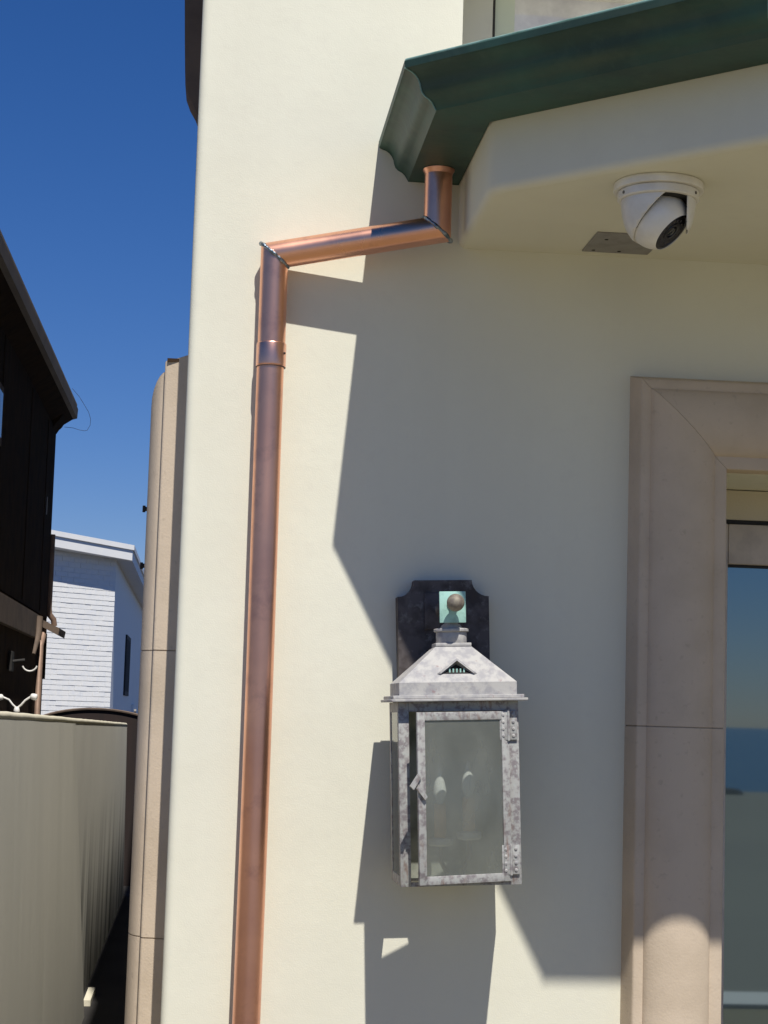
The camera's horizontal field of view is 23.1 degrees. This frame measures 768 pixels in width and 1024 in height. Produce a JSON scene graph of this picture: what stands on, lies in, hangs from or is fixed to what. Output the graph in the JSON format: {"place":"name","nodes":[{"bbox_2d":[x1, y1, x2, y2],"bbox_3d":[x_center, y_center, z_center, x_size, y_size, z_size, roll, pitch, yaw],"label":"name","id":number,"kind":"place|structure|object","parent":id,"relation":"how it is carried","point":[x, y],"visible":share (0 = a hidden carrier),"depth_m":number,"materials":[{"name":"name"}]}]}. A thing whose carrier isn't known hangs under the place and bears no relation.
{"place":"outdoors","nodes":[
{"label":"outdoors","id":0,"kind":"place"},
{"bbox_2d":[44,708,137,885],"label":"alley gate","id":1,"kind":"structure","parent":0,"point":[130,719],"depth_m":17.23,"materials":[{"name":"brown wood"}]},
{"bbox_2d":[41,530,143,714],"bbox_3d":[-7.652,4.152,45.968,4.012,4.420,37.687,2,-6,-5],"label":"white brick house","id":2,"kind":"structure","parent":0,"point":[93,658],"depth_m":29.70,"materials":[{"name":"paint"}]},
{"bbox_2d":[123,635,130,695],"bbox_3d":[-4.923,2.956,36.101,0.033,1.130,2.000,2,-6,-5],"label":"window","id":3,"kind":"structure","parent":2,"relation":"in","point":[128,640],"depth_m":35.59,"materials":[{"name":"black glass"}]},
{"bbox_2d":[131,704,136,712],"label":"window","id":4,"kind":"structure","parent":2,"relation":"in","point":[133,706],"depth_m":40.09,"materials":[{"name":"blue glass"}]},
{"bbox_2d":[0,0,197,568],"label":"sky","id":5,"kind":"structure","parent":0,"point":[98,128],"materials":[{"name":"blue"}]},
{"bbox_2d":[82,886,129,1023],"bbox_3d":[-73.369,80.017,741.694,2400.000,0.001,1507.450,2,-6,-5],"label":"ground","id":6,"kind":"structure","parent":0,"point":[107,980],"depth_m":11.31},
{"bbox_2d":[0,230,77,714],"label":"neighbour house","id":7,"kind":"structure","parent":6,"relation":"on","point":[38,407],"depth_m":11.60,"materials":[{"name":"brown wood"}]},
{"bbox_2d":[0,382,3,446],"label":"window","id":8,"kind":"structure","parent":7,"relation":"in","point":[1,386],"depth_m":10.05,"materials":[{"name":"blue glass"}]},
{"bbox_2d":[9,651,37,671],"bbox_3d":[-2.139,0.891,11.193,0.166,0.120,0.120,2,-6,-5],"label":"wall light","id":9,"kind":"object","parent":7,"relation":"attached to","point":[12,661],"visible":1,"depth_m":11.17,"materials":[{"name":"black metal"}]},
{"bbox_2d":[67,388,90,430],"bbox_3d":[-2.281,-0.764,14.041,0.193,0.318,0.003,2,-6,-5],"label":"loose cable","id":10,"kind":"object","parent":7,"relation":"attached to","point":[89,415],"visible":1,"depth_m":14.04,"materials":[{"name":"black"}]},
{"bbox_2d":[0,711,126,1023],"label":"garden wall","id":11,"kind":"structure","parent":6,"relation":"on","point":[62,805],"depth_m":7.78,"materials":[{"name":"grey paint"}]},
{"bbox_2d":[0,693,37,712],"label":"twin floodlight","id":12,"kind":"object","parent":11,"relation":"attached to","point":[32,696],"visible":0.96,"depth_m":8.16,"materials":[{"name":"white plastic"}]},
{"bbox_2d":[84,987,94,1006],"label":"kerb block","id":13,"kind":"structure","parent":6,"relation":"on","point":[89,996],"depth_m":10.27,"materials":[{"name":"white concrete"}]},
{"bbox_2d":[124,0,767,1023],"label":"house","id":14,"kind":"structure","parent":6,"relation":"on","point":[530,418],"depth_m":3.35,"materials":[{"name":"beige paint"}]},
{"bbox_2d":[232,165,454,1023],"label":"copper downspout","id":15,"kind":"object","parent":14,"relation":"attached to","point":[430,226],"visible":1,"depth_m":3.28,"materials":[{"name":"brown metal"}]},
{"bbox_2d":[381,580,527,886],"bbox_3d":[0.117,0.366,3.191,0.228,0.515,0.269,0,-6,-6],"label":"wall lantern","id":16,"kind":"object","parent":14,"relation":"attached to","point":[454,696],"depth_m":3.18,"materials":[{"name":"grey metal"}]},
{"bbox_2d":[410,711,511,885],"bbox_3d":[0.127,0.466,3.079,0.189,0.285,0.013,4,-7,-22],"label":"door","id":17,"kind":"structure","parent":16,"relation":"in","point":[419,781],"depth_m":3.07,"materials":[{"name":"metal"}]},
{"bbox_2d":[462,0,642,44],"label":"window","id":18,"kind":"structure","parent":14,"relation":"in","point":[482,19],"depth_m":3.65,"materials":[{"name":"grey glass"}]},
{"bbox_2d":[379,0,767,184],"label":"rain gutter","id":19,"kind":"object","parent":14,"relation":"attached to","point":[447,106],"visible":1,"depth_m":2.87,"materials":[{"name":"green metal"}]},
{"bbox_2d":[582,232,652,254],"bbox_3d":[0.424,-0.476,3.342,0.121,0.004,0.133,2,-6,-5],"label":"cover plate","id":20,"kind":"object","parent":14,"relation":"attached to","point":[612,242],"visible":0.71,"depth_m":3.35,"materials":[{"name":"grey metal"}]},
{"bbox_2d":[613,172,703,249],"bbox_3d":[0.432,-0.466,2.971,0.142,0.104,0.142,2,-6,-5],"label":"security camera","id":21,"kind":"object","parent":14,"relation":"attached to","point":[658,210],"visible":1,"depth_m":2.93,"materials":[{"name":"white plastic"}]},
{"bbox_2d":[721,520,767,1023],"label":"door","id":22,"kind":"structure","parent":14,"relation":"in","point":[744,983],"depth_m":3.60,"materials":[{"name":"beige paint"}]}
]}

